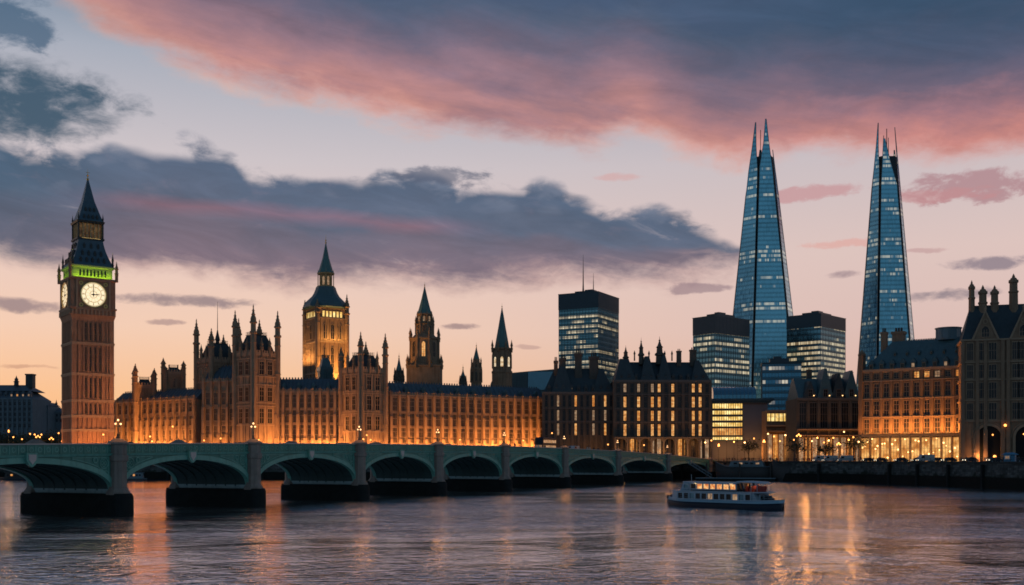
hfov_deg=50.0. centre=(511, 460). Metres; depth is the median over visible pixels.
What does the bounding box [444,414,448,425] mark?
window
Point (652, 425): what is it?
window
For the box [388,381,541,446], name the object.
palace wing
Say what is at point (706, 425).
window
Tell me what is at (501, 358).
window
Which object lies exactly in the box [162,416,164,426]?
window
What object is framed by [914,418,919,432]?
window
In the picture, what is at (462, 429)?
window
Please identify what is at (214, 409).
window
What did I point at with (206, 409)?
window
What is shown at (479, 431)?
window
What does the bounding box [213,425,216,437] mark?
window
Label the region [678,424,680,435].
window
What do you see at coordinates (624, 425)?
window
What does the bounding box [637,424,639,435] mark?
window
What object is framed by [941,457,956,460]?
parked car
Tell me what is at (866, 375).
window
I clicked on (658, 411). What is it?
window
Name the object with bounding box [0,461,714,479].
embankment wall
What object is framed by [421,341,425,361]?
window
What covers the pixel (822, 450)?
quay tree
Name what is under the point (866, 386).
window
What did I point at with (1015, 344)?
window
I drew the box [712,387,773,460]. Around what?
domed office
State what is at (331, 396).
window
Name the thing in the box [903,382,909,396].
window
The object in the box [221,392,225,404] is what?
window
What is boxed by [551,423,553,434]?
window
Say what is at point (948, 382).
window
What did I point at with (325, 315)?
great tower
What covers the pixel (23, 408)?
government office
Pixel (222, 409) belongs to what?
window
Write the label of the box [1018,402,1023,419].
window
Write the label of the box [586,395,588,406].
window
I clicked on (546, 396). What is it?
window
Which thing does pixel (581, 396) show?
window
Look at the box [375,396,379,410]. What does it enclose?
window
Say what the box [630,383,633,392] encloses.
window
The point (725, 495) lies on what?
tour boat
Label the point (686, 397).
window
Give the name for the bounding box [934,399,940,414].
window
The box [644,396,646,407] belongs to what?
window
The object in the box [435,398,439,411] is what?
window
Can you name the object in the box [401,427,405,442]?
window
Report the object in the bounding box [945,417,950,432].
window
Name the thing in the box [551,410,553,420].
window
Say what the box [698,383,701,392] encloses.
window
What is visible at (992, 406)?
window
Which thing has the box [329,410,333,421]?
window
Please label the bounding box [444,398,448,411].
window
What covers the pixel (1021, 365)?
window
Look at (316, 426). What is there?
window
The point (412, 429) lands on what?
window
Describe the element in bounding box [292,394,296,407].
window
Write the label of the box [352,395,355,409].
window
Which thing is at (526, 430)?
window
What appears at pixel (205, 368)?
window
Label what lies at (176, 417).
window
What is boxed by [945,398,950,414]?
window
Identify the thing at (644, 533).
river
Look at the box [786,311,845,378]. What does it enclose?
office tower
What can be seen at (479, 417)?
window
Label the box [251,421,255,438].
lamp standard
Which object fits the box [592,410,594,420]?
window
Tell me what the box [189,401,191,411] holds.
window
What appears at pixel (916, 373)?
window
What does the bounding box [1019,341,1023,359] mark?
window
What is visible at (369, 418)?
window
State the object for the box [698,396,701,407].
window
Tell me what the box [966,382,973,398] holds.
window
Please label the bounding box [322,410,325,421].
window
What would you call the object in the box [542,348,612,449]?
mansion block
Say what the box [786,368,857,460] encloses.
gabled hall
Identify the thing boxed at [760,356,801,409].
glass block
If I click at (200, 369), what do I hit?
window
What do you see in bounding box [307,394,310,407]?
window
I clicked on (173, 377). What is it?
palace tower
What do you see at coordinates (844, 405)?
window
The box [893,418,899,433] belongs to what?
window
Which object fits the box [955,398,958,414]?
window
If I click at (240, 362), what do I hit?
window
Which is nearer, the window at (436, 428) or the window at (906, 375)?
the window at (906, 375)
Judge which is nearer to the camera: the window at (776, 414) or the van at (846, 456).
the van at (846, 456)
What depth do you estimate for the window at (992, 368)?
392.82 m
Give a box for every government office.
[0,374,50,443]
[46,403,60,438]
[55,400,61,442]
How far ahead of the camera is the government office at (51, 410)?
644.87 m
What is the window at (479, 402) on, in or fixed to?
in the palace wing at (484, 415)
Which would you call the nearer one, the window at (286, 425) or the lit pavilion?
the window at (286, 425)
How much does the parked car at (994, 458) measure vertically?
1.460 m
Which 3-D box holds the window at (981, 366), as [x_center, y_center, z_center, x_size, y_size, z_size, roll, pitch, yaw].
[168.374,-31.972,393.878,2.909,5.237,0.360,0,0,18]
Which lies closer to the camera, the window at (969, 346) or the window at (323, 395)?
the window at (969, 346)
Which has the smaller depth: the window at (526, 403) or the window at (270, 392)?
the window at (270, 392)
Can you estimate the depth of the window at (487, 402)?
472.44 m
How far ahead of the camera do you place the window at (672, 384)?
463.42 m
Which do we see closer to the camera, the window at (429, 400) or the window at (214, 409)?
the window at (214, 409)
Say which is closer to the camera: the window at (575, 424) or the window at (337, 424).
the window at (337, 424)
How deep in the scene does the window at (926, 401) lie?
417.54 m
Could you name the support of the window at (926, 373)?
in the riverside hotel
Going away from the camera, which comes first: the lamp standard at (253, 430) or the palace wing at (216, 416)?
the lamp standard at (253, 430)
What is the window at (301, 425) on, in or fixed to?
in the palace wing at (309, 410)
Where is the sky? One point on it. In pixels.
(482, 154)
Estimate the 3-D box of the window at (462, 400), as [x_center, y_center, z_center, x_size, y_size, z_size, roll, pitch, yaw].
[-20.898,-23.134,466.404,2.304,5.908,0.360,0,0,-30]
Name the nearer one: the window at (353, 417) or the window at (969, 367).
the window at (969, 367)
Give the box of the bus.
[535,437,556,447]
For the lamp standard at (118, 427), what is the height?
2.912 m
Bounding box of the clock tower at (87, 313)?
[57,171,118,442]
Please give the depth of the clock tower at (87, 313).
437.08 m
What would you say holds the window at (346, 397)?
in the palace tower at (363, 389)
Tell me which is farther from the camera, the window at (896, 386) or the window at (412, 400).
the window at (412, 400)
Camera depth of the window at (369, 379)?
440.15 m
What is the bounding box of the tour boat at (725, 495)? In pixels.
[667,474,784,509]
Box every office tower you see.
[558,267,618,382]
[692,312,749,386]
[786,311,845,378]
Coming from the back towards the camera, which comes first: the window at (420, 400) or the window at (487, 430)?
the window at (487, 430)
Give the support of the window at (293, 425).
in the palace wing at (309, 410)
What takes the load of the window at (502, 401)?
in the palace wing at (484, 415)
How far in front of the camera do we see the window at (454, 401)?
464.55 m
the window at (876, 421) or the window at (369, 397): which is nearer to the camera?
the window at (876, 421)
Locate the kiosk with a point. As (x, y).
(1008, 455)
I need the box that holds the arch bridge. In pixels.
[0,438,720,514]
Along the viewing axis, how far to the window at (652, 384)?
463.31 m
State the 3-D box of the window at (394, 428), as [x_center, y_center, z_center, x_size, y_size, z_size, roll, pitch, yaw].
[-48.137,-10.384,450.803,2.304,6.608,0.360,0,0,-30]
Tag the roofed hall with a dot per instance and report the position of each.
(539, 379)
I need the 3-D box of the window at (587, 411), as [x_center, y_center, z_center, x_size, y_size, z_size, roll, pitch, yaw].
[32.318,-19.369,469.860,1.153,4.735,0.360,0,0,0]
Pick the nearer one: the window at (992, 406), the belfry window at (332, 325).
the window at (992, 406)
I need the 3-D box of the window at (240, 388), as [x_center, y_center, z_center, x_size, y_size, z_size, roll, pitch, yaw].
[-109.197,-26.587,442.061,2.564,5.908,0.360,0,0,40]
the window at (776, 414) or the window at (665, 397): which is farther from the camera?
the window at (776, 414)
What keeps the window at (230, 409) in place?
in the palace wing at (216, 416)
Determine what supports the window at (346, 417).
in the palace tower at (363, 389)
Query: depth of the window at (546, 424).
469.91 m
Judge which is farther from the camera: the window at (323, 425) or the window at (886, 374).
the window at (323, 425)
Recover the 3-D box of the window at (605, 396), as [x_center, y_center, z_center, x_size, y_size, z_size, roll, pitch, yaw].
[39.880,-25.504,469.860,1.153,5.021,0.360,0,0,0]
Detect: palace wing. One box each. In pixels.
[114,387,201,442]
[201,365,231,442]
[274,377,343,442]
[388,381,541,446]
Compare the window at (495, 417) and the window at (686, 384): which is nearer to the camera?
the window at (686, 384)
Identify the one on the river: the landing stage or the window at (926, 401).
the landing stage
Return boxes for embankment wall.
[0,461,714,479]
[714,461,1023,489]
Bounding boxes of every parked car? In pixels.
[862,458,874,460]
[874,458,887,460]
[894,458,908,460]
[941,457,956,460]
[962,457,978,460]
[986,457,1002,460]
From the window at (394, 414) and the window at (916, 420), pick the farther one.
the window at (394, 414)
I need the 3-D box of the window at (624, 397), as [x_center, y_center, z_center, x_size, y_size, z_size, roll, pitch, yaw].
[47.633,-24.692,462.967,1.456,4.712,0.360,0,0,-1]
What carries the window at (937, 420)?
in the riverside hotel
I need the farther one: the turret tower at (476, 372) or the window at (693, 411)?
the turret tower at (476, 372)
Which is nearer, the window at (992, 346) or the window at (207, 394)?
the window at (992, 346)
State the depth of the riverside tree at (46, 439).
466.02 m
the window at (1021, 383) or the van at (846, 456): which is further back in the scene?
the van at (846, 456)
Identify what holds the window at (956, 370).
in the riverside hotel
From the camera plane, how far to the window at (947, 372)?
413.18 m
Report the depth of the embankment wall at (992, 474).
332.91 m
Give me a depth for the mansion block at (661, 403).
463.28 m
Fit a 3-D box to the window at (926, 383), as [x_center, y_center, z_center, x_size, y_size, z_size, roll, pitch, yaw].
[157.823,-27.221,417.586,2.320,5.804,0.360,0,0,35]
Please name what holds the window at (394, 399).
in the palace wing at (484, 415)
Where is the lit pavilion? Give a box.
[762,410,785,460]
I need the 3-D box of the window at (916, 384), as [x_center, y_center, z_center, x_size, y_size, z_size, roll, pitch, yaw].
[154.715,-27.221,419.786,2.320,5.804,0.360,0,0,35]
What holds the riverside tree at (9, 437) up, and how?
on the ground
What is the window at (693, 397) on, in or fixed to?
in the mansion block at (661, 403)
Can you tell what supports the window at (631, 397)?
in the mansion block at (661, 403)
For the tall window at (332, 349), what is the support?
in the great tower at (325, 315)
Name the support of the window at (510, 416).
in the palace wing at (484, 415)
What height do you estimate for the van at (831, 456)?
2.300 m
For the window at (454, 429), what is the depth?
464.55 m
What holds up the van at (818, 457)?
on the ground
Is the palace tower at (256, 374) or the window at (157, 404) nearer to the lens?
the palace tower at (256, 374)
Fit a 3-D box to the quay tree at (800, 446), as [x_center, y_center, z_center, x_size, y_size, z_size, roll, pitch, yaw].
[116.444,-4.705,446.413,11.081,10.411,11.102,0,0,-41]
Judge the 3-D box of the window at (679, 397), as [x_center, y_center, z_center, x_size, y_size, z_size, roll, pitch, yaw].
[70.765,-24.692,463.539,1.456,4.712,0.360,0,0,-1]
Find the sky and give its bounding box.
[0,0,1023,407]
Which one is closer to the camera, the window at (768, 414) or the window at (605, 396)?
the window at (605, 396)
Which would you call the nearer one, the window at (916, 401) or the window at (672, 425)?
the window at (916, 401)
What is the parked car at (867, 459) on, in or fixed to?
on the ground
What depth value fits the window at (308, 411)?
445.94 m
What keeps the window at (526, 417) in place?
in the palace wing at (484, 415)
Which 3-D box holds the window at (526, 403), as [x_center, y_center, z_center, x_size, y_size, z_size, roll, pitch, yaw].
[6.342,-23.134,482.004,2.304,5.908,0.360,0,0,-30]
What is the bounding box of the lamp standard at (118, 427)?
[114,418,121,437]
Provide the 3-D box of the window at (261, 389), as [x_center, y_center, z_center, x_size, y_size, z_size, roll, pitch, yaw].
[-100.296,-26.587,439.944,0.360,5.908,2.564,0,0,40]
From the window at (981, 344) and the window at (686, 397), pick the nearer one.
the window at (981, 344)
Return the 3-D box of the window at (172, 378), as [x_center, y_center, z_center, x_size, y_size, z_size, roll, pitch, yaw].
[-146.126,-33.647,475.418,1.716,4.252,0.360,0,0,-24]
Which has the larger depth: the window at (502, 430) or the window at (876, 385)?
the window at (502, 430)
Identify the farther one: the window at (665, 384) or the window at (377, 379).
the window at (665, 384)
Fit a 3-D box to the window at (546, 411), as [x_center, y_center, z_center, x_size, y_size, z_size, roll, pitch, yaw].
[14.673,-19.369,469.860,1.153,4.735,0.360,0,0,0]
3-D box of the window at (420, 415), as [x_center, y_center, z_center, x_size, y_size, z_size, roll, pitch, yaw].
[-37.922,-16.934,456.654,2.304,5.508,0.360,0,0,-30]
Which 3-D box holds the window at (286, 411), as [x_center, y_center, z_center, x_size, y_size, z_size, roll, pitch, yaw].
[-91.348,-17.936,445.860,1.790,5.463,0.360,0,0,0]
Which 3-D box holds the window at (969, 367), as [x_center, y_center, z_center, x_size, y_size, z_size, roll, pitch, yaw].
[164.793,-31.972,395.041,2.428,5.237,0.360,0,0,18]
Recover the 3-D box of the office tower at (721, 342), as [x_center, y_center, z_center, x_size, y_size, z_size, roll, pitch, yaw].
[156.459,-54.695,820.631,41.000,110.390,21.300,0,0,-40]
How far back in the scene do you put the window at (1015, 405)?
390.52 m
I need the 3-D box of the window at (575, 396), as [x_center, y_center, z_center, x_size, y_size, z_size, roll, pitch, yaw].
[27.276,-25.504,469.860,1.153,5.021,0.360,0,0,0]
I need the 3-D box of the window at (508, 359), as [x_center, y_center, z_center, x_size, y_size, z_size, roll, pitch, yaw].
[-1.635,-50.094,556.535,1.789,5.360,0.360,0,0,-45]
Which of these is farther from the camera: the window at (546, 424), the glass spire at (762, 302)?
the glass spire at (762, 302)
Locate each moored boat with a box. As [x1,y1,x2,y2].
[715,461,769,477]
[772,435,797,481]
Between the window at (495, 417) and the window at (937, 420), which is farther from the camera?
the window at (495, 417)
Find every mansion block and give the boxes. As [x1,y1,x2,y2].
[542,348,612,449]
[610,336,712,458]
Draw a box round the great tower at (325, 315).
[302,240,349,378]
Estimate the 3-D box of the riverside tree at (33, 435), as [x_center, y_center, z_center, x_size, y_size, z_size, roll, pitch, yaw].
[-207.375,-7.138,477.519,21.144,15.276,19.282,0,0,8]
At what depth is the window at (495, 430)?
474.41 m
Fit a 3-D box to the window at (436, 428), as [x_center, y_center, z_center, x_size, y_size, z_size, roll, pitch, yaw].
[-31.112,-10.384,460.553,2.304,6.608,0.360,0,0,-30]
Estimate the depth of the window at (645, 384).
463.19 m
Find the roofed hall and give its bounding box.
[490,369,553,392]
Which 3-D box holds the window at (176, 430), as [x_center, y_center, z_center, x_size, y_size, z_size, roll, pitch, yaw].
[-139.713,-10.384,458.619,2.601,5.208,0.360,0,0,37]
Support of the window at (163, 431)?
in the palace wing at (162, 413)
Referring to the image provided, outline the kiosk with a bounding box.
[1001,452,1018,460]
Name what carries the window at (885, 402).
in the riverside hotel
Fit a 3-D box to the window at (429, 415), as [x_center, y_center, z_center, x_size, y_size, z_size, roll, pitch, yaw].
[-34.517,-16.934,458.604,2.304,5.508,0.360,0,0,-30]
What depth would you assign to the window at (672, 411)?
463.42 m
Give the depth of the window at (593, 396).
469.80 m
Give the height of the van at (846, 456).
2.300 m
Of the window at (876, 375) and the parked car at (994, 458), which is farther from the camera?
the window at (876, 375)
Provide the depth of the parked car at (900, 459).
351.19 m
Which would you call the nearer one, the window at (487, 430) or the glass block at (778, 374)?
the window at (487, 430)
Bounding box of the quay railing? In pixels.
[726,457,1023,460]
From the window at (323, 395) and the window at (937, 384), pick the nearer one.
the window at (937, 384)
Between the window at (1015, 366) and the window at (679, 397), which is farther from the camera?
the window at (679, 397)
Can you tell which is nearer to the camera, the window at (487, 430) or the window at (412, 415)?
the window at (412, 415)
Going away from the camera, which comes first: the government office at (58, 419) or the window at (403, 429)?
the window at (403, 429)
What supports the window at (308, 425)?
in the palace wing at (309, 410)
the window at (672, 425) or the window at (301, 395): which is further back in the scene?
the window at (672, 425)
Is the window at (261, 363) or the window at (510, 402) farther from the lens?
the window at (510, 402)
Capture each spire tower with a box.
[406,284,442,384]
[491,306,512,386]
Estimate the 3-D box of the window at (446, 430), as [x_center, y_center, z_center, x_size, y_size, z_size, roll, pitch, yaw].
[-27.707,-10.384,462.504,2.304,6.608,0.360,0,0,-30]
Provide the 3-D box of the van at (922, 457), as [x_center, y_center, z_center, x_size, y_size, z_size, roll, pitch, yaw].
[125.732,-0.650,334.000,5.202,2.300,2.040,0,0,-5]
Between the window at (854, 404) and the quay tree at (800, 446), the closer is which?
the quay tree at (800, 446)
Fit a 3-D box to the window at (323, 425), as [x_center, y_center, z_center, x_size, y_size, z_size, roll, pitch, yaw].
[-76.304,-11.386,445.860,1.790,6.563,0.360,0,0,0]
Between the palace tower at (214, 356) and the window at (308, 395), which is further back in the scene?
the palace tower at (214, 356)
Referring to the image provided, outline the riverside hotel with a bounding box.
[858,326,961,460]
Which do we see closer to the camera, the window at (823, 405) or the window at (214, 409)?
the window at (214, 409)
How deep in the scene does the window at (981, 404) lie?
393.97 m
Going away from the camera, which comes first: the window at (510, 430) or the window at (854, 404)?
the window at (854, 404)
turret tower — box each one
[393,356,404,382]
[459,367,466,385]
[470,345,482,385]
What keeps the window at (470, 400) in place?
in the palace wing at (484, 415)
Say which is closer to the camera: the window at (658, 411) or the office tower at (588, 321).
the window at (658, 411)
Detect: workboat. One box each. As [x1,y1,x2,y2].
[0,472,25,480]
[127,473,146,480]
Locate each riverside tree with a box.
[0,427,16,443]
[0,430,26,443]
[1,429,37,443]
[12,431,57,443]
[26,429,59,442]
[38,429,61,442]
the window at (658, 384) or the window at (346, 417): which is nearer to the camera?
the window at (346, 417)
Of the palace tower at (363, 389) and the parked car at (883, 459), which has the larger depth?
the palace tower at (363, 389)
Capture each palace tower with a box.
[131,364,157,442]
[160,358,186,391]
[193,302,241,389]
[231,305,280,442]
[338,332,388,443]
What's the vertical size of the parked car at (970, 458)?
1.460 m
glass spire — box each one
[733,119,792,397]
[856,123,913,389]
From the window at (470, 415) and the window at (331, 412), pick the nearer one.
the window at (331, 412)
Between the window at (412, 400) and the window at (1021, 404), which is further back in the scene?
the window at (412, 400)
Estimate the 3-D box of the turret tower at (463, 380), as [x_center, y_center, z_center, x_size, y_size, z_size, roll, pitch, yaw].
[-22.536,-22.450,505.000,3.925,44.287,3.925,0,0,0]
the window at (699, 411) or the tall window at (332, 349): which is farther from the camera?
the tall window at (332, 349)
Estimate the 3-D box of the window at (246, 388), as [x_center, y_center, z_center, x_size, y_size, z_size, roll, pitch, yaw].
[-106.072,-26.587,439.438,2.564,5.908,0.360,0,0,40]
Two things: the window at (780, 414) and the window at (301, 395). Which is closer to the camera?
the window at (301, 395)
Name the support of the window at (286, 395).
in the palace wing at (309, 410)
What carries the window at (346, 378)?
in the palace tower at (363, 389)
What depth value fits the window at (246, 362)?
439.29 m
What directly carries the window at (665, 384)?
in the mansion block at (661, 403)
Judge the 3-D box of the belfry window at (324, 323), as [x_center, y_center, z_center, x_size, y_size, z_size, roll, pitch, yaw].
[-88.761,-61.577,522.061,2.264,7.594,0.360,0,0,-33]
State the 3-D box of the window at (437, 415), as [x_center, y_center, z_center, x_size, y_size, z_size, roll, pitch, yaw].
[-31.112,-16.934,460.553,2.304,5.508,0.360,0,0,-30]
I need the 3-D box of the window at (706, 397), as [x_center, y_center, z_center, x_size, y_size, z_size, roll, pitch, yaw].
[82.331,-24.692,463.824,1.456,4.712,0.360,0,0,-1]
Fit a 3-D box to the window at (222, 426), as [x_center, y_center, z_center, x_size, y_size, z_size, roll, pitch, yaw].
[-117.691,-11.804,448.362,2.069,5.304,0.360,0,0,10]
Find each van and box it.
[813,456,824,460]
[822,455,837,460]
[837,455,852,460]
[916,455,934,460]
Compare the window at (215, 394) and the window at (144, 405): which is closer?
the window at (215, 394)
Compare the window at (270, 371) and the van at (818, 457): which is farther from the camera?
the window at (270, 371)
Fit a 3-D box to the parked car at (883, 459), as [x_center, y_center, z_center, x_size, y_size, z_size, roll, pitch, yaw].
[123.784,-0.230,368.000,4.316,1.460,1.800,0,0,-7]
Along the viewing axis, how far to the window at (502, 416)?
476.15 m
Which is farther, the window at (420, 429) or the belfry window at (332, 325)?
the belfry window at (332, 325)
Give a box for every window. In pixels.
[143,404,145,413]
[156,403,158,412]
[162,403,164,412]
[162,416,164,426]
[162,430,164,441]
[169,402,171,412]
[172,378,176,387]
[175,402,177,412]
[175,416,177,425]
[175,429,177,439]
[182,402,184,411]
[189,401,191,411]
[199,368,201,381]
[204,367,206,377]
[205,392,209,404]
[205,408,208,420]
[205,425,208,437]
[213,392,217,404]
[213,408,216,420]
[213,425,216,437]
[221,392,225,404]
[221,408,224,420]
[221,425,224,437]
[229,392,231,404]
[229,408,231,420]
[229,425,231,437]
[238,361,242,375]
[238,387,242,401]
[238,408,242,423]
[245,361,248,374]
[245,387,248,401]
[245,408,248,423]
[259,361,263,374]
[259,387,264,401]
[259,408,264,423]
[267,387,272,401]
[267,408,272,423]
[268,361,272,375]
[285,394,288,407]
[285,410,288,421]
[285,424,288,440]
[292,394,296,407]
[292,410,296,421]
[292,424,295,440]
[300,394,303,407]
[300,410,303,421]
[300,424,303,440]
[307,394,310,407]
[307,410,310,421]
[307,424,310,440]
[314,394,318,407]
[314,410,318,421]
[314,424,318,440]
[322,394,325,407]
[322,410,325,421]
[322,424,325,440]
[323,323,327,338]
[329,394,333,407]
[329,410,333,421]
[329,424,332,440]
[331,324,333,339]
[331,347,333,378]
[337,325,341,339]
[337,424,338,440]
[345,377,348,390]
[345,396,348,410]
[345,416,348,430]
[352,376,355,389]
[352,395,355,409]
[352,416,355,429]
[367,376,371,389]
[367,395,371,409]
[367,416,371,429]
[375,377,379,390]
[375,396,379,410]
[375,416,379,430]
[392,397,396,410]
[392,412,396,424]
[393,427,396,442]
[401,397,405,410]
[401,413,405,424]
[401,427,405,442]
[410,397,414,410]
[410,413,414,425]
[410,427,414,442]
[412,341,414,362]
[418,398,422,410]
[418,413,422,425]
[419,428,422,442]
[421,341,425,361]
[427,398,431,411]
[427,413,431,425]
[427,428,431,443]
[432,341,435,362]
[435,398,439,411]
[435,413,439,425]
[436,428,439,441]
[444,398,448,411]
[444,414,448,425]
[444,428,448,443]
[452,399,456,411]
[452,414,456,425]
[453,428,456,443]
[461,399,464,411]
[461,414,464,425]
[461,428,464,443]
[469,399,472,411]
[469,414,472,426]
[469,428,473,443]
[477,400,481,412]
[477,414,481,426]
[477,429,481,443]
[485,400,489,412]
[485,415,489,426]
[486,429,489,443]
[493,400,497,412]
[493,415,497,426]
[494,429,497,443]
[500,356,503,366]
[501,400,504,412]
[501,415,504,426]
[501,429,504,442]
[507,356,509,366]
[509,401,512,412]
[509,415,512,426]
[509,429,512,443]
[517,401,520,413]
[517,415,520,426]
[517,429,520,443]
[524,401,528,413]
[524,416,528,427]
[525,429,528,443]
[532,401,535,413]
[532,416,535,427]
[533,429,535,443]
[545,395,547,406]
[545,410,547,420]
[545,423,547,434]
[551,395,553,406]
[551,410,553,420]
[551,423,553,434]
[574,395,576,406]
[574,410,576,420]
[574,423,576,434]
[580,395,582,406]
[580,410,582,420]
[580,423,582,434]
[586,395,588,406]
[586,410,588,420]
[586,423,588,434]
[592,395,594,406]
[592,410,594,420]
[592,423,594,434]
[598,395,600,406]
[598,410,600,420]
[598,423,600,434]
[604,395,606,406]
[604,410,606,420]
[604,423,606,434]
[616,383,619,392]
[616,396,619,407]
[616,410,619,420]
[623,383,626,392]
[623,396,626,407]
[623,410,626,420]
[623,424,626,435]
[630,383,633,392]
[630,396,633,407]
[637,383,639,392]
[637,396,639,407]
[637,410,639,420]
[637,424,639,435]
[644,383,646,392]
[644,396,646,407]
[644,424,646,435]
[651,383,653,392]
[651,396,653,407]
[651,410,653,420]
[651,424,653,435]
[657,383,660,392]
[657,396,660,407]
[657,410,660,420]
[657,424,660,435]
[664,383,667,392]
[664,396,667,407]
[671,383,674,392]
[671,396,674,407]
[671,410,674,420]
[671,424,674,435]
[678,383,680,392]
[678,396,680,407]
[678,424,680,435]
[685,383,687,392]
[685,396,687,407]
[685,424,687,435]
[691,383,694,392]
[691,396,694,407]
[692,410,694,420]
[692,424,694,435]
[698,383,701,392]
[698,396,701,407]
[698,410,701,420]
[698,424,701,435]
[705,383,708,392]
[705,396,708,407]
[705,424,708,435]
[767,413,770,421]
[771,413,774,421]
[775,413,778,421]
[779,413,782,421]
[799,402,806,427]
[810,402,816,427]
[820,402,827,427]
[831,402,837,427]
[841,402,848,427]
[852,402,857,427]
[864,373,869,379]
[864,384,869,398]
[864,401,869,416]
[864,419,869,433]
[873,373,879,379]
[873,401,879,416]
[874,383,879,397]
[874,419,879,433]
[883,372,888,379]
[883,383,889,397]
[883,400,888,415]
[883,418,888,433]
[893,372,899,378]
[893,382,899,397]
[893,400,899,415]
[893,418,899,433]
[903,371,909,378]
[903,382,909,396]
[903,400,909,415]
[903,418,909,432]
[913,382,919,396]
[913,399,919,415]
[914,371,919,377]
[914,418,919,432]
[924,370,929,377]
[924,381,929,396]
[924,399,929,414]
[924,418,929,432]
[934,370,940,376]
[934,381,940,395]
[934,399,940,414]
[934,417,940,432]
[945,369,950,376]
[945,380,950,395]
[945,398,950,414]
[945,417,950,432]
[955,369,958,376]
[955,380,958,395]
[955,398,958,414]
[955,417,958,432]
[966,343,973,360]
[966,364,973,378]
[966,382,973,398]
[966,402,973,419]
[979,342,983,360]
[979,364,983,378]
[979,382,983,398]
[979,402,983,419]
[988,342,996,359]
[988,364,996,378]
[988,382,996,398]
[988,402,996,419]
[1012,341,1018,359]
[1012,363,1018,377]
[1012,381,1018,397]
[1012,402,1018,419]
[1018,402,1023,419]
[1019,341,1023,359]
[1019,363,1023,377]
[1019,381,1023,397]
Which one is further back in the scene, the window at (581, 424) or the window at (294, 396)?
the window at (581, 424)
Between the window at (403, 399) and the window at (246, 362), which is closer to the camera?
the window at (246, 362)
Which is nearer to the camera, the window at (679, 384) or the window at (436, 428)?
the window at (436, 428)
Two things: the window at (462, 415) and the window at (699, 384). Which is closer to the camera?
the window at (699, 384)
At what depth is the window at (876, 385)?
428.49 m
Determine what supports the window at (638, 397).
in the mansion block at (661, 403)
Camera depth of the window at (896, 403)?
424.12 m
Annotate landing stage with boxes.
[688,460,775,481]
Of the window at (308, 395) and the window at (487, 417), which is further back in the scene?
the window at (487, 417)
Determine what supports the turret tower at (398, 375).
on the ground
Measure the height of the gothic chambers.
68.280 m
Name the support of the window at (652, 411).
in the mansion block at (661, 403)
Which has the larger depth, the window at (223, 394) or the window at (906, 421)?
the window at (223, 394)
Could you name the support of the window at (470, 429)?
in the palace wing at (484, 415)
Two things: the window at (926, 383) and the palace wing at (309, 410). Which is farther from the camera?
the palace wing at (309, 410)
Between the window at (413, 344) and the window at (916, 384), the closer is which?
the window at (916, 384)
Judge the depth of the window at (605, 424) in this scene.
469.91 m
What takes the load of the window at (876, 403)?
in the riverside hotel
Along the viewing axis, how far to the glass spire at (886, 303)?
976.26 m
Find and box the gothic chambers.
[956,274,1023,460]
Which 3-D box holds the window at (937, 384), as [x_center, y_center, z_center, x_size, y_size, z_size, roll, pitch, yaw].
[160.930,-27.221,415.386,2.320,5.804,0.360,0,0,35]
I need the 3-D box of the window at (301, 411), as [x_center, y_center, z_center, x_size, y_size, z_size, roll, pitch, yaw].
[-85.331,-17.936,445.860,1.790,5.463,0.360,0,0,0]
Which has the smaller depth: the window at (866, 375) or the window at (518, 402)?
the window at (866, 375)
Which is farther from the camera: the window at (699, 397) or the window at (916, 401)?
the window at (699, 397)
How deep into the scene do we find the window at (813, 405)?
469.91 m
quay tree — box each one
[738,438,759,460]
[783,437,810,460]
[809,442,837,455]
[840,432,871,460]
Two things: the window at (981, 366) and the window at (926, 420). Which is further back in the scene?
the window at (926, 420)
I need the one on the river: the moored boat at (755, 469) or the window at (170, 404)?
the moored boat at (755, 469)
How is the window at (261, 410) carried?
in the palace tower at (256, 374)
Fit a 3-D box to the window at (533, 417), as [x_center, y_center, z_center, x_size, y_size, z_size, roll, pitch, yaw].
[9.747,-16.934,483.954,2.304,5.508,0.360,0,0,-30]
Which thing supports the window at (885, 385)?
in the riverside hotel
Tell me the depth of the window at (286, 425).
445.99 m
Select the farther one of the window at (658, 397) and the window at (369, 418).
the window at (658, 397)
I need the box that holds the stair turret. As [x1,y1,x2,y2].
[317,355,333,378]
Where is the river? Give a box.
[0,479,1023,584]
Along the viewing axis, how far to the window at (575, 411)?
469.91 m

